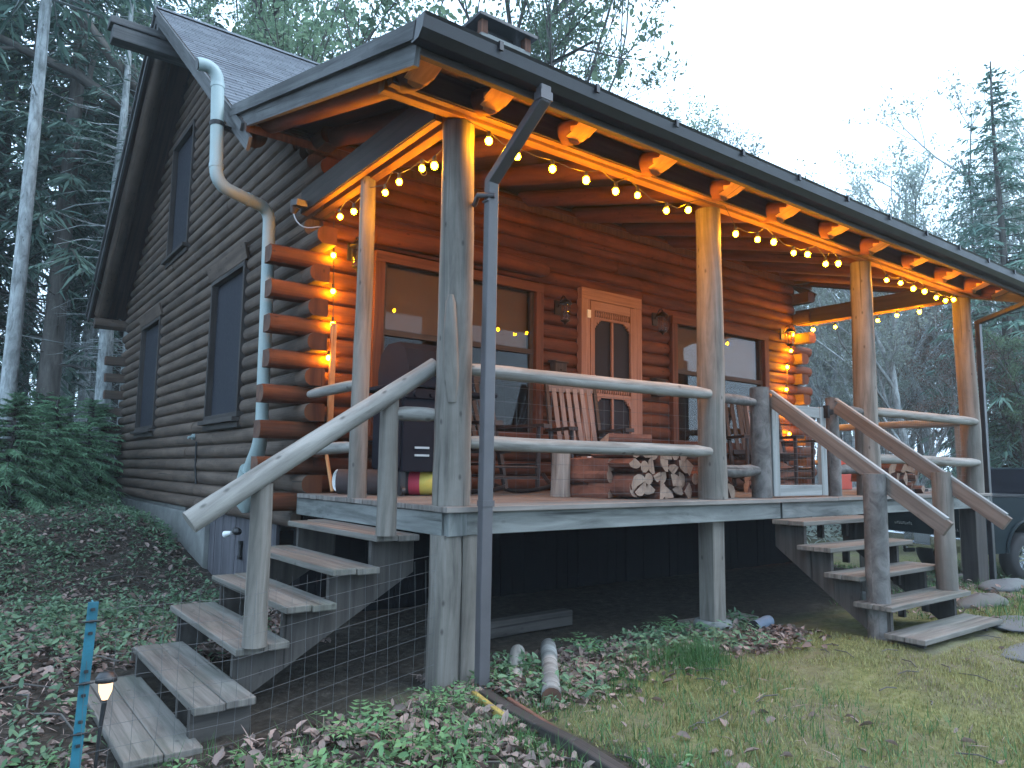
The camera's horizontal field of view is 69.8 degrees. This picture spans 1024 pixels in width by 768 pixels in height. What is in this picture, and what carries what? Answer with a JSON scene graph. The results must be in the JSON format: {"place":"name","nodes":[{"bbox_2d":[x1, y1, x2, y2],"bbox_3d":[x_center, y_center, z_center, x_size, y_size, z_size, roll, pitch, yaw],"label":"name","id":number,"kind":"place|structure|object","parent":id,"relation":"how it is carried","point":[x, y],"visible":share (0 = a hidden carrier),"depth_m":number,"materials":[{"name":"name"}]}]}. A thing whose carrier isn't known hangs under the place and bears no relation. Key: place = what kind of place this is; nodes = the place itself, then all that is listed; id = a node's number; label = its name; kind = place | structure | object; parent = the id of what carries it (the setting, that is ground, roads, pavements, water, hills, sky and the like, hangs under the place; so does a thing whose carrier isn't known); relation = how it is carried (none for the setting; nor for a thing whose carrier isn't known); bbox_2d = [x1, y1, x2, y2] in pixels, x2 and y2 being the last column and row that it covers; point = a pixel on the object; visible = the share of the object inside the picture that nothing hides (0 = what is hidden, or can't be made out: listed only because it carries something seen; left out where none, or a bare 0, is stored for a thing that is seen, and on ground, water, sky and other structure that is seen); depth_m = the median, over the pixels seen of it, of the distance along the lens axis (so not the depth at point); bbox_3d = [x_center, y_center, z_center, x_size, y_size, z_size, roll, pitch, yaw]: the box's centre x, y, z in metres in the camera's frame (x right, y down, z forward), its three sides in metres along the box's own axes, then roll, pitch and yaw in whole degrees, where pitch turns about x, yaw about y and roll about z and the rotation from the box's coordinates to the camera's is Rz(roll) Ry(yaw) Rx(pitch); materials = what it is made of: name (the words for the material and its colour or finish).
{"place":"outdoors","nodes":[
{"label":"outdoors","id":0,"kind":"place"},
{"bbox_2d":[0,479,1023,767],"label":"ground","id":1,"kind":"structure","parent":0,"point":[788,593],"depth_m":4.75,"materials":[{"name":"plant"}]},
{"bbox_2d":[0,0,56,424],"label":"spruce tree","id":2,"kind":"object","parent":1,"relation":"on","point":[33,331],"visible":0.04,"depth_m":20.00,"materials":[{"name":"green plant"}]},
{"bbox_2d":[0,0,83,311],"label":"spruce tree","id":3,"kind":"object","parent":1,"relation":"on","point":[20,143],"visible":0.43,"depth_m":14.72,"materials":[{"name":"green plant"}]},
{"bbox_2d":[0,2,89,423],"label":"dead spruce","id":4,"kind":"object","parent":1,"relation":"on","point":[31,314],"visible":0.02,"depth_m":21.04,"materials":[{"name":"grey plant"}]},
{"bbox_2d":[0,391,92,512],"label":"young spruce","id":5,"kind":"object","parent":1,"relation":"on","point":[9,472],"visible":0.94,"depth_m":9.71,"materials":[{"name":"green plant"}]},
{"bbox_2d":[14,388,82,461],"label":"young spruce","id":6,"kind":"object","parent":1,"relation":"on","point":[35,396],"visible":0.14,"depth_m":14.16,"materials":[{"name":"green plant"}]},
{"bbox_2d":[0,0,121,407],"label":"spruce tree","id":7,"kind":"object","parent":1,"relation":"on","point":[26,364],"visible":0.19,"depth_m":15.99,"materials":[{"name":"green plant"}]},
{"bbox_2d":[9,0,125,416],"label":"spruce tree","id":8,"kind":"object","parent":1,"relation":"on","point":[19,159],"depth_m":22.36,"materials":[{"name":"green plant"}]},
{"bbox_2d":[12,395,125,501],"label":"young spruce","id":9,"kind":"object","parent":1,"relation":"on","point":[50,412],"visible":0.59,"depth_m":11.15,"materials":[{"name":"green plant"}]},
{"bbox_2d":[13,0,130,422],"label":"dead spruce","id":10,"kind":"object","parent":1,"relation":"on","point":[68,327],"visible":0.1,"depth_m":17.22,"materials":[{"name":"grey plant"}]},
{"bbox_2d":[0,0,148,454],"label":"spruce tree","id":11,"kind":"object","parent":1,"relation":"on","point":[49,375],"visible":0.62,"depth_m":14.71,"materials":[{"name":"green plant"}]},
{"bbox_2d":[30,47,122,441],"bbox_3d":[-9.955,-2.954,17.142,3.094,11.410,2.713,-5,-9,42],"label":"spruce tree","id":12,"kind":"object","parent":1,"relation":"on","point":[83,392],"visible":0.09,"depth_m":17.03,"materials":[{"name":"green plant"}]},
{"bbox_2d":[35,398,124,497],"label":"young spruce","id":13,"kind":"object","parent":1,"relation":"on","point":[97,413],"visible":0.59,"depth_m":12.59,"materials":[{"name":"green plant"}]},
{"bbox_2d":[17,7,143,421],"bbox_3d":[-11.732,-4.056,21.568,5.429,15.404,5.482,0,-7,9],"label":"spruce tree","id":14,"kind":"object","parent":1,"relation":"on","point":[73,361],"visible":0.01,"depth_m":20.68,"materials":[{"name":"green plant"}]},
{"bbox_2d":[45,4,123,450],"bbox_3d":[-11.693,-3.881,20.406,3.747,14.765,3.244,-2,-7,19],"label":"dead spruce","id":15,"kind":"object","parent":1,"relation":"on","point":[92,379],"visible":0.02,"depth_m":20.03,"materials":[{"name":"grey plant"}]},
{"bbox_2d":[70,600,100,767],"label":"fence post","id":16,"kind":"object","parent":1,"relation":"on","point":[91,621],"visible":1,"depth_m":2.79,"materials":[{"name":"metal"}]},
{"bbox_2d":[79,555,435,767],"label":"wire fence","id":17,"kind":"object","parent":16,"relation":"attached to","point":[161,670],"visible":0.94,"depth_m":3.29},
{"bbox_2d":[28,0,151,477],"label":"dead spruce","id":18,"kind":"object","parent":1,"relation":"on","point":[106,341],"visible":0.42,"depth_m":13.97,"materials":[{"name":"grey plant"}]},
{"bbox_2d":[0,0,192,475],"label":"spruce tree","id":19,"kind":"object","parent":1,"relation":"on","point":[11,354],"visible":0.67,"depth_m":10.73,"materials":[{"name":"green plant"}]},
{"bbox_2d":[22,0,187,495],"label":"spruce tree","id":20,"kind":"object","parent":1,"relation":"on","point":[121,333],"visible":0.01,"depth_m":18.45,"materials":[{"name":"green plant"}]},
{"bbox_2d":[94,671,117,767],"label":"solar light","id":21,"kind":"object","parent":1,"relation":"on","point":[105,687],"visible":1,"depth_m":3.12,"materials":[{"name":"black plastic"}]},
{"bbox_2d":[65,0,185,497],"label":"dead spruce","id":22,"kind":"object","parent":1,"relation":"on","point":[100,172],"visible":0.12,"depth_m":15.39,"materials":[{"name":"grey plant"}]},
{"bbox_2d":[0,486,277,767],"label":"ground plants","id":23,"kind":"object","parent":1,"relation":"on","point":[108,611],"visible":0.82,"depth_m":6.30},
{"bbox_2d":[175,0,237,31],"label":"spruce tree","id":24,"kind":"object","parent":1,"relation":"on","point":[217,24],"visible":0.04,"depth_m":24.49,"materials":[{"name":"green plant"}]},
{"bbox_2d":[0,0,465,245],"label":"leafy tree","id":25,"kind":"object","parent":1,"relation":"on","point":[87,81],"visible":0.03,"depth_m":14.73,"materials":[{"name":"green plant"}]},
{"bbox_2d":[78,358,435,767],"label":"wooden stairs","id":26,"kind":"structure","parent":1,"relation":"on","point":[313,549],"depth_m":4.11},
{"bbox_2d":[175,0,360,61],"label":"leafy tree","id":27,"kind":"object","parent":1,"relation":"on","point":[205,10],"visible":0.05,"depth_m":23.16,"materials":[{"name":"green plant"}]},
{"bbox_2d":[257,753,358,767],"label":"plants","id":28,"kind":"object","parent":1,"relation":"on","point":[298,761],"visible":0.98,"depth_m":3.00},
{"bbox_2d":[235,0,465,63],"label":"leafy tree","id":29,"kind":"object","parent":1,"relation":"on","point":[277,29],"visible":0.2,"depth_m":13.90,"materials":[{"name":"green plant"}]},
{"bbox_2d":[1,657,701,767],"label":"ground plants","id":30,"kind":"object","parent":1,"relation":"on","point":[457,746],"visible":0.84,"depth_m":3.13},
{"bbox_2d":[310,699,405,737],"bbox_3d":[-0.703,1.583,3.403,0.451,0.099,0.498,6,-8,-37],"label":"fern","id":31,"kind":"object","parent":1,"relation":"on","point":[354,730],"visible":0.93,"depth_m":3.44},
{"bbox_2d":[404,680,479,705],"bbox_3d":[-0.341,1.671,3.890,0.430,0.082,0.419,6,-8,-37],"label":"fern","id":32,"kind":"object","parent":1,"relation":"on","point":[447,700],"visible":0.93,"depth_m":3.94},
{"bbox_2d":[222,0,673,90],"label":"leafy tree","id":33,"kind":"object","parent":1,"relation":"on","point":[572,25],"visible":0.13,"depth_m":18.29,"materials":[{"name":"green plant"}]},
{"bbox_2d":[0,499,1000,767],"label":"fallen twigs","id":34,"kind":"object","parent":1,"relation":"on","point":[480,765],"visible":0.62,"depth_m":4.65,"materials":[{"name":"wood"}]},
{"bbox_2d":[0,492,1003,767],"bbox_3d":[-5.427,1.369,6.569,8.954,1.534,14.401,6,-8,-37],"label":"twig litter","id":35,"kind":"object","parent":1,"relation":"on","point":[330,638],"visible":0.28,"depth_m":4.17,"materials":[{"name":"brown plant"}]},
{"bbox_2d":[0,490,1023,767],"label":"leaf litter","id":36,"kind":"object","parent":1,"relation":"on","point":[780,632],"visible":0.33,"depth_m":4.34,"materials":[{"name":"brown plant"}]},
{"bbox_2d":[506,644,524,677],"bbox_3d":[0.023,1.780,4.648,0.105,0.115,0.629,0,-7,3],"label":"fallen log","id":37,"kind":"object","parent":1,"relation":"on","point":[515,651],"visible":0.56,"depth_m":4.59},
{"bbox_2d":[35,634,1023,767],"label":"tall grass","id":38,"kind":"structure","parent":1,"relation":"on","point":[645,757],"depth_m":3.60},
{"bbox_2d":[490,608,571,638],"bbox_3d":[-0.021,1.850,5.617,1.250,0.120,0.100,6,-8,-39],"label":"timber","id":39,"kind":"object","parent":1,"relation":"on","point":[523,623],"visible":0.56,"depth_m":5.70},
{"bbox_2d":[471,689,626,767],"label":"drain channel","id":40,"kind":"object","parent":1,"relation":"on","point":[546,728],"visible":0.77,"depth_m":3.51,"materials":[{"name":"brown wood"}]},
{"bbox_2d":[540,638,561,702],"bbox_3d":[0.232,1.746,4.501,0.112,0.126,1.096,0,-7,2],"label":"fallen log","id":41,"kind":"object","parent":1,"relation":"on","point":[549,666],"visible":0.86,"depth_m":4.32,"materials":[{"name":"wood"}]},
{"bbox_2d":[85,5,1023,692],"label":"log cabin","id":42,"kind":"object","parent":1,"relation":"on","point":[215,261],"visible":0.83,"depth_m":7.17,"materials":[{"name":"wood"}]},
{"bbox_2d":[130,303,163,437],"bbox_3d":[-5.663,-0.162,11.410,0.145,1.975,1.500,6,-8,-37],"label":"window","id":43,"kind":"structure","parent":42,"relation":"in","point":[150,322],"depth_m":11.53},
{"bbox_2d":[161,119,197,269],"bbox_3d":[-4.763,-2.686,10.545,0.145,1.875,1.280,6,-8,-37],"label":"window","id":44,"kind":"structure","parent":42,"relation":"in","point":[178,234],"depth_m":10.70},
{"bbox_2d":[197,242,250,430],"bbox_3d":[-3.210,-0.467,8.189,0.145,1.945,1.420,6,-8,-37],"label":"window","id":45,"kind":"structure","parent":42,"relation":"in","point":[227,277],"depth_m":8.25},
{"bbox_2d":[207,515,279,574],"bbox_3d":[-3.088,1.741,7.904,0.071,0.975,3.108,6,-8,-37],"label":"cellar door","id":46,"kind":"structure","parent":42,"relation":"in","point":[228,555],"depth_m":7.75,"materials":[{"name":"wood"}]},
{"bbox_2d":[347,236,358,271],"bbox_3d":[-1.395,-1.156,6.587,0.156,0.342,0.218,6,-8,-37],"label":"wall lantern","id":47,"kind":"object","parent":42,"relation":"attached to","point":[352,251],"depth_m":6.63,"materials":[{"name":"metal"}]},
{"bbox_2d":[332,469,471,495],"bbox_3d":[-0.906,0.797,5.962,1.145,0.202,0.202,1,-7,1],"label":"rolled rug","id":48,"kind":"object","parent":42,"relation":"on","point":[418,483],"visible":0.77,"depth_m":5.88,"materials":[{"name":"fabric"}]},
{"bbox_2d":[369,341,497,495],"bbox_3d":[-0.677,0.303,6.134,1.090,1.233,0.568,6,-8,-37],"label":"gas grill","id":49,"kind":"object","parent":42,"relation":"on","point":[399,359],"visible":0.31,"depth_m":5.84,"materials":[{"name":"metal"}]},
{"bbox_2d":[368,250,543,440],"bbox_3d":[-0.486,-0.286,7.308,2.110,1.760,0.213,6,-8,-37],"label":"window","id":50,"kind":"structure","parent":42,"relation":"in","point":[405,288],"depth_m":7.25,"materials":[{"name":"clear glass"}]},
{"bbox_2d":[471,376,550,493],"bbox_3d":[-0.180,0.409,6.622,0.670,1.144,0.994,7,-9,-43],"label":"rocking chair","id":51,"kind":"object","parent":42,"relation":"on","point":[502,475],"visible":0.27,"depth_m":6.56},
{"bbox_2d":[550,453,570,496],"bbox_3d":[0.401,0.717,6.057,0.171,0.423,0.170,6,-8,-37],"label":"railing post","id":52,"kind":"object","parent":42,"relation":"on","point":[560,470],"visible":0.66,"depth_m":6.00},
{"bbox_2d":[554,295,571,324],"bbox_3d":[0.564,-0.804,8.042,0.156,0.342,0.218,6,-8,-37],"label":"wall lantern","id":53,"kind":"object","parent":42,"relation":"attached to","point":[558,306],"depth_m":8.04,"materials":[{"name":"metal"}]},
{"bbox_2d":[541,384,633,484],"bbox_3d":[0.732,0.505,7.354,0.670,1.144,0.994,3,-7,-17],"label":"rocking chair","id":54,"kind":"object","parent":42,"relation":"on","point":[572,428],"visible":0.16,"depth_m":7.64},
{"bbox_2d":[570,483,612,497],"bbox_3d":[0.635,0.865,5.970,0.092,0.112,0.440,7,-9,-44],"label":"firewood log","id":55,"kind":"object","parent":42,"relation":"on","point":[581,490],"visible":0.7,"depth_m":5.94,"materials":[{"name":"brown wood"}]},
{"bbox_2d":[577,287,642,457],"bbox_3d":[1.145,0.071,8.490,0.980,2.280,0.095,6,-8,-37],"label":"door","id":56,"kind":"structure","parent":42,"relation":"in","point":[609,327],"depth_m":8.52,"materials":[{"name":"brown wood"}]},
{"bbox_2d":[588,483,636,496],"bbox_3d":[0.796,0.838,5.836,0.090,0.114,0.440,1,-5,-40],"label":"firewood log","id":57,"kind":"object","parent":42,"relation":"on","point":[624,489],"visible":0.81,"depth_m":5.74,"materials":[{"name":"brown wood"}]},
{"bbox_2d":[570,471,612,483],"bbox_3d":[0.626,0.761,5.974,0.440,0.147,0.074,-6,23,46],"label":"firewood log","id":58,"kind":"object","parent":57,"relation":"on","point":[599,476],"visible":0.55,"depth_m":5.91,"materials":[{"name":"brown wood"}]},
{"bbox_2d":[570,458,613,471],"bbox_3d":[0.644,0.659,5.997,0.110,0.117,0.440,7,-9,-44],"label":"firewood log","id":59,"kind":"object","parent":58,"relation":"on","point":[578,464],"visible":0.68,"depth_m":5.94,"materials":[{"name":"brown wood"}]},
{"bbox_2d":[606,458,640,468],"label":"firewood log","id":60,"kind":"object","parent":59,"relation":"on","point":[633,463],"visible":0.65,"depth_m":5.68,"materials":[{"name":"brown wood"}]},
{"bbox_2d":[600,433,651,442],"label":"firewood log","id":61,"kind":"object","parent":59,"relation":"on","point":[625,437],"visible":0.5,"depth_m":6.31,"materials":[{"name":"brown wood"}]},
{"bbox_2d":[612,474,645,489],"bbox_3d":[0.853,0.786,5.855,0.133,0.145,0.440,32,-22,-28],"label":"firewood log","id":62,"kind":"object","parent":57,"relation":"on","point":[630,476],"visible":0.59,"depth_m":5.70,"materials":[{"name":"brown wood"}]},
{"bbox_2d":[620,481,665,498],"bbox_3d":[1.069,0.863,5.999,0.074,0.147,0.440,11,-11,-35],"label":"firewood log","id":63,"kind":"object","parent":42,"relation":"on","point":[659,486],"visible":0.48,"depth_m":5.83,"materials":[{"name":"brown wood"}]},
{"bbox_2d":[326,122,967,434],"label":"string lights","id":64,"kind":"object","parent":42,"relation":"hanging from","point":[488,141],"visible":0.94,"depth_m":5.98,"materials":[{"name":"yellow"}]},
{"bbox_2d":[668,315,769,452],"bbox_3d":[2.801,0.063,9.777,2.160,1.710,0.213,6,-8,-37],"label":"window","id":65,"kind":"structure","parent":42,"relation":"in","point":[739,344],"depth_m":9.88,"materials":[{"name":"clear glass"}]},
{"bbox_2d":[725,395,804,490],"bbox_3d":[2.847,0.653,8.422,0.670,1.144,0.994,1,-7,-2],"label":"rocking chair","id":66,"kind":"object","parent":42,"relation":"on","point":[746,448],"visible":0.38,"depth_m":8.56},
{"bbox_2d":[739,405,818,484],"bbox_3d":[3.409,0.775,9.416,0.670,1.144,0.994,3,-7,-17],"label":"rocking chair","id":67,"kind":"object","parent":42,"relation":"on","point":[782,448],"visible":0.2,"depth_m":9.34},
{"bbox_2d":[770,405,833,496],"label":"porch gate","id":68,"kind":"structure","parent":42,"relation":"attached to","point":[820,415],"depth_m":6.72,"materials":[{"name":"white wood"}]},
{"bbox_2d":[551,632,627,653],"bbox_3d":[0.556,1.796,5.014,0.522,0.106,0.433,-3,-8,30],"label":"ground plant","id":69,"kind":"object","parent":1,"relation":"on","point":[593,649],"visible":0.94,"depth_m":5.07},
{"bbox_2d":[496,0,692,98],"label":"leafy tree","id":70,"kind":"object","parent":1,"relation":"on","point":[547,37],"visible":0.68,"depth_m":19.82,"materials":[{"name":"green plant"}]},
{"bbox_2d":[525,0,685,122],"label":"leafy tree","id":71,"kind":"object","parent":1,"relation":"on","point":[602,75],"visible":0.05,"depth_m":21.61,"materials":[{"name":"green plant"}]},
{"bbox_2d":[469,607,811,708],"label":"ground plants","id":72,"kind":"object","parent":1,"relation":"on","point":[643,636],"visible":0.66,"depth_m":5.09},
{"bbox_2d":[558,60,726,135],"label":"leafy tree","id":73,"kind":"object","parent":1,"relation":"on","point":[705,124],"visible":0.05,"depth_m":23.60,"materials":[{"name":"green plant"}]},
{"bbox_2d":[638,631,743,676],"bbox_3d":[1.170,1.778,4.914,0.767,0.232,0.765,0,-7,8],"label":"grass clump","id":74,"kind":"object","parent":1,"relation":"on","point":[703,656],"visible":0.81,"depth_m":4.84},
{"bbox_2d":[697,106,797,292],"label":"budding tree","id":75,"kind":"object","parent":1,"relation":"on","point":[718,132],"visible":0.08,"depth_m":26.85,"materials":[{"name":"green plant"}]},
{"bbox_2d":[804,347,852,442],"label":"budding tree","id":76,"kind":"object","parent":1,"relation":"on","point":[842,421],"visible":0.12,"depth_m":28.18,"materials":[{"name":"green plant"}]},
{"bbox_2d":[794,179,880,446],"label":"budding tree","id":77,"kind":"object","parent":1,"relation":"on","point":[815,400],"visible":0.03,"depth_m":28.66,"materials":[{"name":"green plant"}]},
{"bbox_2d":[793,199,919,528],"bbox_3d":[9.488,-0.288,22.047,4.781,9.813,5.509,-1,-7,13],"label":"budding tree","id":78,"kind":"object","parent":1,"relation":"on","point":[816,304],"visible":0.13,"depth_m":22.34,"materials":[{"name":"green plant"}]},
{"bbox_2d":[800,486,925,543],"bbox_3d":[8.841,4.382,32.374,31.974,2.580,27.020,6,-8,-37],"label":"underbrush","id":79,"kind":"object","parent":1,"relation":"on","point":[828,534],"depth_m":17.25,"materials":[{"name":"green plant"}]},
{"bbox_2d":[795,291,946,547],"bbox_3d":[8.066,0.877,17.035,3.678,6.517,3.843,-4,-8,35],"label":"birch tree","id":80,"kind":"object","parent":1,"relation":"on","point":[878,394],"visible":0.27,"depth_m":17.02,"materials":[{"name":"green plant"}]},
{"bbox_2d":[792,159,950,485],"bbox_3d":[7.317,-0.574,16.902,4.728,9.243,3.987,1,-7,-6],"label":"budding tree","id":81,"kind":"object","parent":1,"relation":"on","point":[889,361],"visible":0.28,"depth_m":16.54,"materials":[{"name":"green plant"}]},
{"bbox_2d":[804,292,946,486],"bbox_3d":[10.484,0.556,20.659,4.029,7.877,3.398,6,-8,-38],"label":"budding tree","id":82,"kind":"object","parent":1,"relation":"on","point":[850,400],"visible":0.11,"depth_m":20.58,"materials":[{"name":"green plant"}]},
{"bbox_2d":[769,390,1012,648],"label":"wooden stairs","id":83,"kind":"structure","parent":1,"relation":"on","point":[869,540],"depth_m":5.91,"materials":[{"name":"grey wood"}]},
{"bbox_2d":[845,350,940,453],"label":"budding tree","id":84,"kind":"object","parent":1,"relation":"on","point":[902,399],"visible":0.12,"depth_m":21.16,"materials":[{"name":"green plant"}]},
{"bbox_2d":[795,101,1022,487],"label":"budding tree","id":85,"kind":"object","parent":1,"relation":"on","point":[911,182],"visible":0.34,"depth_m":26.69,"materials":[{"name":"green plant"}]},
{"bbox_2d":[827,293,992,449],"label":"budding tree","id":86,"kind":"object","parent":1,"relation":"on","point":[920,356],"visible":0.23,"depth_m":24.69,"materials":[{"name":"green plant"}]},
{"bbox_2d":[830,557,1023,627],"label":"verge grass","id":87,"kind":"structure","parent":1,"relation":"on","point":[981,591],"depth_m":7.43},
{"bbox_2d":[841,54,1023,464],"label":"budding tree","id":88,"kind":"object","parent":1,"relation":"on","point":[1013,240],"visible":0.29,"depth_m":27.48,"materials":[{"name":"green plant"}]},
{"bbox_2d":[880,302,992,440],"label":"budding tree","id":89,"kind":"object","parent":1,"relation":"on","point":[913,398],"visible":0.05,"depth_m":26.50,"materials":[{"name":"green plant"}]},
{"bbox_2d":[874,303,1001,474],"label":"budding tree","id":90,"kind":"object","parent":1,"relation":"on","point":[932,364],"visible":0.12,"depth_m":25.98,"materials":[{"name":"green plant"}]},
{"bbox_2d":[886,325,1017,486],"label":"budding tree","id":91,"kind":"object","parent":1,"relation":"on","point":[942,398],"visible":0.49,"depth_m":17.17,"materials":[{"name":"green plant"}]},
{"bbox_2d":[888,468,1023,579],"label":"pickup truck","id":92,"kind":"object","parent":1,"relation":"on","point":[1007,485],"visible":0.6,"depth_m":12.20,"materials":[{"name":"paint"}]},
{"bbox_2d":[910,61,1023,487],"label":"spruce tree","id":93,"kind":"object","parent":1,"relation":"on","point":[1007,324],"visible":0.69,"depth_m":17.89,"materials":[{"name":"green plant"}]},
{"bbox_2d":[918,162,1018,485],"bbox_3d":[13.111,-0.961,20.420,3.909,11.091,3.947,-2,-7,24],"label":"spruce tree","id":94,"kind":"object","parent":1,"relation":"on","point":[971,194],"visible":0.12,"depth_m":20.70,"materials":[{"name":"green plant"}]},
{"bbox_2d":[927,189,1023,384],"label":"budding tree","id":95,"kind":"object","parent":1,"relation":"on","point":[998,261],"visible":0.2,"depth_m":18.26,"materials":[{"name":"green plant"}]},
{"bbox_2d":[956,593,1008,609],"bbox_3d":[4.530,2.128,7.117,0.996,0.194,0.274,6,-8,-37],"label":"rock","id":96,"kind":"object","parent":1,"relation":"on","point":[979,599],"visible":0.57,"depth_m":7.00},
{"bbox_2d":[976,78,1023,458],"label":"budding tree","id":97,"kind":"object","parent":1,"relation":"on","point":[1019,153],"visible":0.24,"depth_m":22.31,"materials":[{"name":"green plant"}]},
{"bbox_2d":[977,325,1023,427],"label":"budding tree","id":98,"kind":"object","parent":1,"relation":"on","point":[1004,384],"visible":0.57,"depth_m":16.19,"materials":[{"name":"green plant"}]},
{"bbox_2d":[978,578,1023,591],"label":"rock","id":99,"kind":"object","parent":1,"relation":"on","point":[1008,584],"visible":0.73,"depth_m":8.20,"materials":[{"name":"stone"}]},
{"bbox_2d":[982,327,1023,467],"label":"leafy tree","id":100,"kind":"object","parent":1,"relation":"on","point":[1009,365],"visible":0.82,"depth_m":16.13,"materials":[{"name":"green plant"}]},
{"bbox_2d":[993,615,1023,631],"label":"flagstone","id":101,"kind":"object","parent":1,"relation":"on","point":[1014,627],"visible":0.74,"depth_m":5.96,"materials":[{"name":"stone"}]},
{"bbox_2d":[1000,643,1023,661],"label":"flagstone","id":102,"kind":"object","parent":1,"relation":"on","point":[1016,648],"visible":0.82,"depth_m":5.22,"materials":[{"name":"stone"}]},
{"bbox_2d":[0,0,1023,471],"label":"sky","id":103,"kind":"structure","parent":0,"point":[791,71],"materials":[{"name":"white"}]},
{"bbox_2d":[404,590,1023,767],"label":"lawn grass","id":104,"kind":"structure","parent":0,"point":[737,723],"depth_m":4.12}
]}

